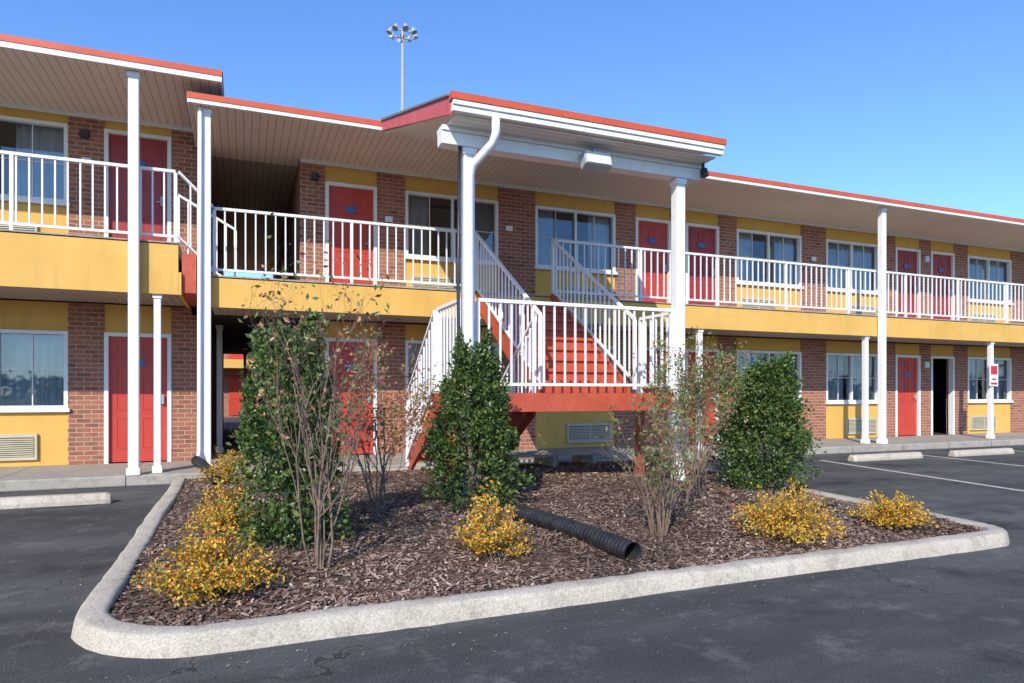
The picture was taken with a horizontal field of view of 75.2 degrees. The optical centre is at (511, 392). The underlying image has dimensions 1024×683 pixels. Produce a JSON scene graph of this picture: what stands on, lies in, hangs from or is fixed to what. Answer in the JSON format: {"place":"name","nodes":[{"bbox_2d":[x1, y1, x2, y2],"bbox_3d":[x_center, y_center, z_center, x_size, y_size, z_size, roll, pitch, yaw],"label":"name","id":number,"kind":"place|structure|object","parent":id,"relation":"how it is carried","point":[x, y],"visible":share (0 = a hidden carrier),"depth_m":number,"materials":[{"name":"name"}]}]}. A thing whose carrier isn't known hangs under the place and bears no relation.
{"place":"outdoors","nodes":[
{"label":"outdoors","id":0,"kind":"place"},
{"bbox_2d":[0,47,220,126],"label":"raised roof soffit","id":1,"kind":"structure","parent":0,"point":[44,80],"depth_m":9.62,"materials":[{"name":"beige wood"}]},
{"bbox_2d":[0,41,222,95],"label":"raised roof fascia","id":2,"kind":"structure","parent":1,"relation":"attached to","point":[85,57],"depth_m":8.91,"materials":[{"name":"white paint"}]},
{"bbox_2d":[0,33,223,96],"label":"raised roof red edge","id":3,"kind":"object","parent":2,"relation":"on","point":[94,52],"visible":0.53,"depth_m":8.90,"materials":[{"name":"red metal"}]},
{"bbox_2d":[211,427,292,459],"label":"breezeway pavement","id":4,"kind":"structure","parent":0,"point":[226,432],"depth_m":14.34,"materials":[{"name":"concrete"}]},
{"bbox_2d":[382,97,451,129],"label":"porch side fascia","id":5,"kind":"structure","parent":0,"point":[437,109],"depth_m":8.11,"materials":[{"name":"red paint"}]},
{"bbox_2d":[0,417,1023,682],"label":"parking lot","id":6,"kind":"structure","parent":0,"point":[912,621],"depth_m":3.66,"materials":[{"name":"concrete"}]},
{"bbox_2d":[0,492,112,509],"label":"wheel stop","id":7,"kind":"object","parent":6,"relation":"on","point":[36,501],"visible":1,"depth_m":7.50,"materials":[{"name":"concrete"}]},
{"bbox_2d":[224,354,272,416],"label":"motel wing","id":8,"kind":"structure","parent":6,"relation":"on","point":[233,364],"depth_m":34.96,"materials":[{"name":"paint"}]},
{"bbox_2d":[229,354,246,414],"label":"doors","id":9,"kind":"structure","parent":8,"relation":"in","point":[234,385],"depth_m":35.04,"materials":[{"name":"red paint"}]},
{"bbox_2d":[386,23,418,110],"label":"floodlight mast","id":10,"kind":"object","parent":6,"relation":"on","point":[405,28],"visible":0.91,"depth_m":49.86,"materials":[{"name":"metal"}]},
{"bbox_2d":[0,107,1009,466],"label":"stucco walls","id":11,"kind":"structure","parent":6,"relation":"on","point":[50,429],"depth_m":13.51,"materials":[{"name":"yellow paint"}]},
{"bbox_2d":[0,224,994,457],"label":"air conditioner slots","id":12,"kind":"object","parent":11,"relation":"in","point":[973,420],"visible":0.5,"depth_m":13.76,"materials":[{"name":"beige metal"}]},
{"bbox_2d":[0,220,995,460],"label":"air conditioner grilles","id":13,"kind":"object","parent":11,"relation":"attached to","point":[575,440],"visible":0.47,"depth_m":13.78,"materials":[{"name":"beige metal"}]},
{"bbox_2d":[0,101,1023,463],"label":"window and door frames","id":14,"kind":"structure","parent":11,"relation":"in","point":[416,257],"depth_m":13.59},
{"bbox_2d":[109,134,950,319],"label":"maroon doors","id":15,"kind":"structure","parent":14,"relation":"attached to","point":[153,153],"depth_m":10.97,"materials":[{"name":"paint"}]},
{"bbox_2d":[156,197,951,403],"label":"door locks","id":16,"kind":"object","parent":14,"relation":"attached to","point":[161,205],"depth_m":12.19,"materials":[{"name":"metal"}]},
{"bbox_2d":[68,116,1023,464],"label":"brick piers","id":17,"kind":"structure","parent":11,"relation":"on","point":[516,246],"depth_m":12.41,"materials":[{"name":"brown brick"}]},
{"bbox_2d":[0,231,185,305],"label":"balcony deck raised","id":18,"kind":"object","parent":17,"relation":"on","point":[67,295],"visible":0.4,"depth_m":9.82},
{"bbox_2d":[0,87,220,148],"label":"raised roof sheet","id":19,"kind":"object","parent":17,"relation":"on","point":[7,134],"visible":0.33,"depth_m":11.50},
{"bbox_2d":[79,129,318,180],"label":"bulkhead lights","id":20,"kind":"object","parent":17,"relation":"attached to","point":[84,133],"visible":1,"depth_m":10.46,"materials":[{"name":"black plastic"}]},
{"bbox_2d":[211,156,297,270],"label":"breezeway ceiling","id":21,"kind":"structure","parent":17,"relation":"attached to","point":[250,185],"depth_m":14.39,"materials":[{"name":"brown wood"}]},
{"bbox_2d":[81,157,815,260],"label":"notice plates","id":22,"kind":"object","parent":17,"relation":"attached to","point":[390,219],"visible":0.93,"depth_m":12.32,"materials":[{"name":"plastic"}]},
{"bbox_2d":[0,123,1002,405],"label":"curtains","id":23,"kind":"object","parent":17,"relation":"attached to","point":[48,359],"visible":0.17,"depth_m":12.82,"materials":[{"name":"fabric"}]},
{"bbox_2d":[0,147,1010,466],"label":"room interiors","id":24,"kind":"object","parent":17,"relation":"attached to","point":[436,217],"depth_m":16.36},
{"bbox_2d":[227,173,793,271],"bbox_3d":[4.851,-4.211,20.775,25.980,0.078,13.910,0,0,-22],"label":"roof sheet","id":25,"kind":"object","parent":17,"relation":"on","point":[440,204],"visible":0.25,"depth_m":15.81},
{"bbox_2d":[186,91,1023,222],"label":"roof red edge","id":26,"kind":"object","parent":25,"relation":"on","point":[234,101],"visible":0.44,"depth_m":12.91,"materials":[{"name":"paint"}]},
{"bbox_2d":[190,103,1023,248],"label":"roof soffit","id":27,"kind":"structure","parent":25,"relation":"attached to","point":[257,137],"depth_m":12.72,"materials":[{"name":"brown wood"}]},
{"bbox_2d":[0,150,1023,322],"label":"balcony railings","id":28,"kind":"object","parent":17,"relation":"attached to","point":[11,223],"visible":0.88,"depth_m":11.30,"materials":[{"name":"white metal"}]},
{"bbox_2d":[182,254,211,306],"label":"level change steps","id":29,"kind":"structure","parent":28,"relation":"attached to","point":[189,277],"depth_m":9.59,"materials":[{"name":"red paint"}]},
{"bbox_2d":[0,298,1023,354],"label":"floor structure","id":30,"kind":"object","parent":17,"relation":"on","point":[235,340],"visible":0.12,"depth_m":13.35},
{"bbox_2d":[0,232,1023,342],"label":"balcony fascia","id":31,"kind":"structure","parent":30,"relation":"attached to","point":[47,262],"depth_m":10.31,"materials":[{"name":"yellow paint"}]},
{"bbox_2d":[0,229,1023,325],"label":"deck edge","id":32,"kind":"object","parent":31,"relation":"on","point":[165,242],"visible":0.21,"depth_m":11.04,"materials":[{"name":"paint"}]},
{"bbox_2d":[212,277,1023,346],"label":"balcony deck","id":33,"kind":"structure","parent":30,"relation":"on","point":[252,312],"depth_m":14.04,"materials":[{"name":"grey concrete"}]},
{"bbox_2d":[109,186,916,461],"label":"red doors","id":34,"kind":"structure","parent":17,"relation":"attached to","point":[341,199],"depth_m":12.08,"materials":[{"name":"paint"}]},
{"bbox_2d":[140,161,943,376],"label":"room number plates","id":35,"kind":"object","parent":34,"relation":"attached to","point":[353,210],"visible":0.71,"depth_m":13.31,"materials":[{"name":"plastic"}]},
{"bbox_2d":[187,98,1023,225],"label":"roof fascia","id":36,"kind":"structure","parent":17,"relation":"attached to","point":[264,111],"depth_m":12.80,"materials":[{"name":"white paint"}]},
{"bbox_2d":[924,256,929,367],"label":"wall lights","id":37,"kind":"object","parent":17,"relation":"attached to","point":[927,260],"depth_m":17.63},
{"bbox_2d":[0,432,1023,491],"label":"walkway","id":38,"kind":"structure","parent":6,"relation":"on","point":[35,478],"depth_m":10.51,"materials":[{"name":"concrete"}]},
{"bbox_2d":[126,70,994,493],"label":"posts","id":39,"kind":"object","parent":38,"relation":"on","point":[678,244],"visible":0.69,"depth_m":9.39,"materials":[{"name":"white metal"}]},
{"bbox_2d":[196,108,201,456],"bbox_3d":[-4.490,-1.551,9.526,0.069,5.099,0.174,0,0,-13],"label":"corner downspout","id":40,"kind":"object","parent":39,"relation":"attached to","point":[199,290],"visible":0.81,"depth_m":9.56,"materials":[{"name":"white paint"}]},
{"bbox_2d":[456,146,460,494],"bbox_3d":[-0.592,-0.805,7.418,0.060,3.930,0.040,0,0,-22],"label":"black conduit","id":41,"kind":"object","parent":39,"relation":"attached to","point":[458,238],"visible":0.43,"depth_m":7.40,"materials":[{"name":"plastic"}]},
{"bbox_2d":[437,99,724,183],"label":"porch beams","id":42,"kind":"structure","parent":39,"relation":"on","point":[449,137],"depth_m":7.73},
{"bbox_2d":[385,112,701,153],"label":"porch soffit","id":43,"kind":"structure","parent":42,"relation":"on","point":[427,129],"depth_m":8.83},
{"bbox_2d":[448,114,715,164],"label":"porch eave soffit","id":44,"kind":"structure","parent":42,"relation":"attached to","point":[462,121],"depth_m":7.75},
{"bbox_2d":[449,90,726,145],"bbox_3d":[0.310,-3.645,9.336,3.550,1.290,3.780,0,0,-22],"label":"porch red edge","id":45,"kind":"object","parent":39,"relation":"on","point":[458,95],"visible":0.54,"depth_m":7.49,"materials":[{"name":"red metal"}]},
{"bbox_2d":[381,94,448,120],"bbox_3d":[-1.343,-3.716,8.722,0.055,1.168,3.680,0,0,-22],"label":"porch side cap","id":46,"kind":"object","parent":45,"relation":"attached to","point":[415,107],"visible":0.79,"depth_m":8.36,"materials":[{"name":"red metal"}]},
{"bbox_2d":[466,114,499,489],"bbox_3d":[-0.331,-0.949,7.256,0.464,4.061,0.128,0,0,37],"label":"downspout","id":47,"kind":"object","parent":45,"relation":"attached to","point":[483,153],"visible":0.73,"depth_m":7.34,"materials":[{"name":"white paint"}]},
{"bbox_2d":[579,148,611,173],"bbox_3d":[0.991,-2.772,7.905,0.360,0.276,0.193,0,0,-22],"label":"floodlight housing","id":48,"kind":"object","parent":45,"relation":"attached to","point":[585,164],"visible":0.54,"depth_m":7.85,"materials":[{"name":"metal"}]},
{"bbox_2d":[586,150,611,164],"bbox_3d":[1.022,-2.770,7.827,0.320,0.140,0.044,0,0,-22],"label":"floodlight lens","id":49,"kind":"object","parent":48,"relation":"attached to","point":[599,157],"visible":1,"depth_m":7.82,"materials":[{"name":"white glass"}]},
{"bbox_2d":[700,163,708,177],"bbox_3d":[2.457,-2.849,8.494,0.110,0.181,0.112,0,0,-22],"label":"security light","id":50,"kind":"object","parent":45,"relation":"attached to","point":[704,173],"visible":1,"depth_m":8.47,"materials":[{"name":"black plastic"}]},
{"bbox_2d":[989,364,997,385],"bbox_3d":[11.910,-0.445,16.436,0.320,0.550,0.015,0,0,-22],"label":"no parking sign","id":51,"kind":"object","parent":39,"relation":"attached to","point":[993,374],"visible":1,"depth_m":16.42,"materials":[{"name":"white metal"}]},
{"bbox_2d":[7,496,1018,680],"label":"leaf litter","id":52,"kind":"object","parent":6,"relation":"on","point":[460,632],"visible":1,"depth_m":3.64,"materials":[{"name":"brown plant"}]},
{"bbox_2d":[405,232,673,479],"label":"exterior staircase","id":53,"kind":"structure","parent":6,"relation":"on","point":[555,352],"depth_m":9.18,"materials":[{"name":"white metal"}]},
{"bbox_2d":[71,458,1009,658],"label":"kerb","id":54,"kind":"structure","parent":6,"relation":"on","point":[98,628],"depth_m":3.88,"materials":[{"name":"concrete"}]},
{"bbox_2d":[108,460,981,625],"bbox_3d":[0.166,1.157,7.664,7.828,0.167,6.688,0,0,-22],"label":"mulch bed","id":55,"kind":"object","parent":6,"relation":"on","point":[404,546],"visible":0.56,"depth_m":5.14,"materials":[{"name":"brown wood"}]},
{"bbox_2d":[191,456,224,486],"bbox_3d":[-4.043,1.039,8.829,0.159,0.297,1.553,0,0,-35],"label":"drain pipe","id":56,"kind":"object","parent":55,"relation":"on","point":[198,462],"visible":0.62,"depth_m":8.87,"materials":[{"name":"black plastic"}]},
{"bbox_2d":[130,516,293,607],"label":"yellow shrub","id":57,"kind":"object","parent":55,"relation":"on","point":[210,569],"visible":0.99,"depth_m":3.76,"materials":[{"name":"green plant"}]},
{"bbox_2d":[181,478,263,532],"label":"yellow shrub","id":58,"kind":"object","parent":55,"relation":"on","point":[227,516],"visible":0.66,"depth_m":5.54,"materials":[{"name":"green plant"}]},
{"bbox_2d":[193,446,256,484],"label":"yellow shrub","id":59,"kind":"object","parent":55,"relation":"on","point":[226,469],"visible":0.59,"depth_m":8.38,"materials":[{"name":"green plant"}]},
{"bbox_2d":[219,307,372,551],"bbox_3d":[-1.689,0.264,5.095,1.005,1.896,0.998,0,0,35],"label":"holly bush","id":60,"kind":"object","parent":55,"relation":"on","point":[250,440],"visible":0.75,"depth_m":4.93,"materials":[{"name":"green plant"}]},
{"bbox_2d":[238,207,399,570],"bbox_3d":[-1.248,0.005,4.289,0.963,2.376,1.012,0,0,-22],"label":"crape myrtle","id":61,"kind":"object","parent":55,"relation":"on","point":[319,503],"visible":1,"depth_m":4.27,"materials":[{"name":"brown plant"}]},
{"bbox_2d":[320,328,441,515],"bbox_3d":[-1.222,0.274,6.134,1.277,1.838,1.219,0,0,-22],"label":"crape myrtle","id":62,"kind":"object","parent":55,"relation":"on","point":[397,411],"visible":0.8,"depth_m":6.16,"materials":[{"name":"brown plant"}]},
{"bbox_2d":[420,327,539,511],"bbox_3d":[-0.397,0.265,6.717,1.166,1.896,1.204,0,0,-22],"label":"holly bush","id":63,"kind":"object","parent":55,"relation":"on","point":[490,391],"visible":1,"depth_m":6.53,"materials":[{"name":"green plant"}]},
{"bbox_2d":[450,476,535,563],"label":"yellow shrub","id":64,"kind":"object","parent":55,"relation":"on","point":[494,543],"visible":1,"depth_m":4.58,"materials":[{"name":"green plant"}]},
{"bbox_2d":[507,449,598,467],"bbox_3d":[0.550,1.052,10.652,1.500,0.195,0.740,0,0,-22],"label":"concrete slab","id":65,"kind":"object","parent":55,"relation":"on","point":[548,457],"visible":0.65,"depth_m":10.56,"materials":[{"name":"concrete"}]},
{"bbox_2d":[511,504,640,562],"bbox_3d":[0.458,1.082,5.244,0.169,0.213,1.457,0,0,-33],"label":"drain pipe","id":66,"kind":"object","parent":55,"relation":"on","point":[617,546],"visible":0.92,"depth_m":5.06,"materials":[{"name":"black plastic"}]},
{"bbox_2d":[595,368,721,537],"bbox_3d":[1.184,0.484,5.398,0.981,1.419,0.921,0,0,-22],"label":"crape myrtle","id":67,"kind":"object","parent":55,"relation":"on","point":[658,475],"visible":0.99,"depth_m":5.34,"materials":[{"name":"brown plant"}]},
{"bbox_2d":[632,353,743,503],"bbox_3d":[1.742,0.392,6.669,0.948,1.600,0.872,0,0,-22],"label":"crape myrtle","id":68,"kind":"object","parent":55,"relation":"on","point":[692,426],"visible":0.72,"depth_m":6.67,"materials":[{"name":"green plant"}]},
{"bbox_2d":[644,326,757,490],"bbox_3d":[2.160,0.189,7.731,1.420,2.010,1.322,0,0,-22],"label":"crape myrtle","id":69,"kind":"object","parent":55,"relation":"on","point":[733,387],"visible":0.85,"depth_m":7.69,"materials":[{"name":"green plant"}]},
{"bbox_2d":[698,365,768,474],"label":"holly bush","id":70,"kind":"object","parent":55,"relation":"on","point":[722,464],"visible":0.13,"depth_m":9.52,"materials":[{"name":"green plant"}]},
{"bbox_2d":[715,350,826,494],"bbox_3d":[2.983,0.357,7.745,1.272,1.713,1.144,0,0,-22],"label":"holly bush","id":71,"kind":"object","parent":55,"relation":"on","point":[781,408],"visible":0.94,"depth_m":7.55,"materials":[{"name":"green plant"}]},
{"bbox_2d":[728,476,847,543],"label":"yellow shrub","id":72,"kind":"object","parent":55,"relation":"on","point":[792,520],"visible":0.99,"depth_m":5.21,"materials":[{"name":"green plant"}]},
{"bbox_2d":[844,489,942,528],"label":"yellow shrub","id":73,"kind":"object","parent":55,"relation":"on","point":[891,514],"visible":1,"depth_m":5.74,"materials":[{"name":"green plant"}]},
{"bbox_2d":[848,452,922,461],"bbox_3d":[7.189,1.220,12.773,1.850,0.120,0.180,0,0,-22],"label":"wheel stop","id":74,"kind":"object","parent":6,"relation":"on","point":[882,456],"visible":1,"depth_m":12.66,"materials":[{"name":"concrete"}]},
{"bbox_2d":[819,451,1023,490],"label":"parking lines","id":75,"kind":"object","parent":6,"relation":"on","point":[937,477],"visible":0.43,"depth_m":10.81,"materials":[{"name":"paint"}]},
{"bbox_2d":[948,448,1014,456],"bbox_3d":[9.711,1.220,13.738,1.850,0.120,0.180,0,0,-22],"label":"wheel stop","id":76,"kind":"object","parent":6,"relation":"on","point":[975,452],"visible":1,"depth_m":13.62,"materials":[{"name":"concrete"}]},
{"bbox_2d":[0,0,1023,278],"label":"sky","id":77,"kind":"structure","parent":0,"point":[917,101],"materials":[{"name":"blue"}]},
{"bbox_2d":[645,440,670,463],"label":"yellow shrub","id":78,"kind":"object","parent":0,"point":[659,455],"visible":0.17,"depth_m":10.66,"materials":[{"name":"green plant"}]}
]}

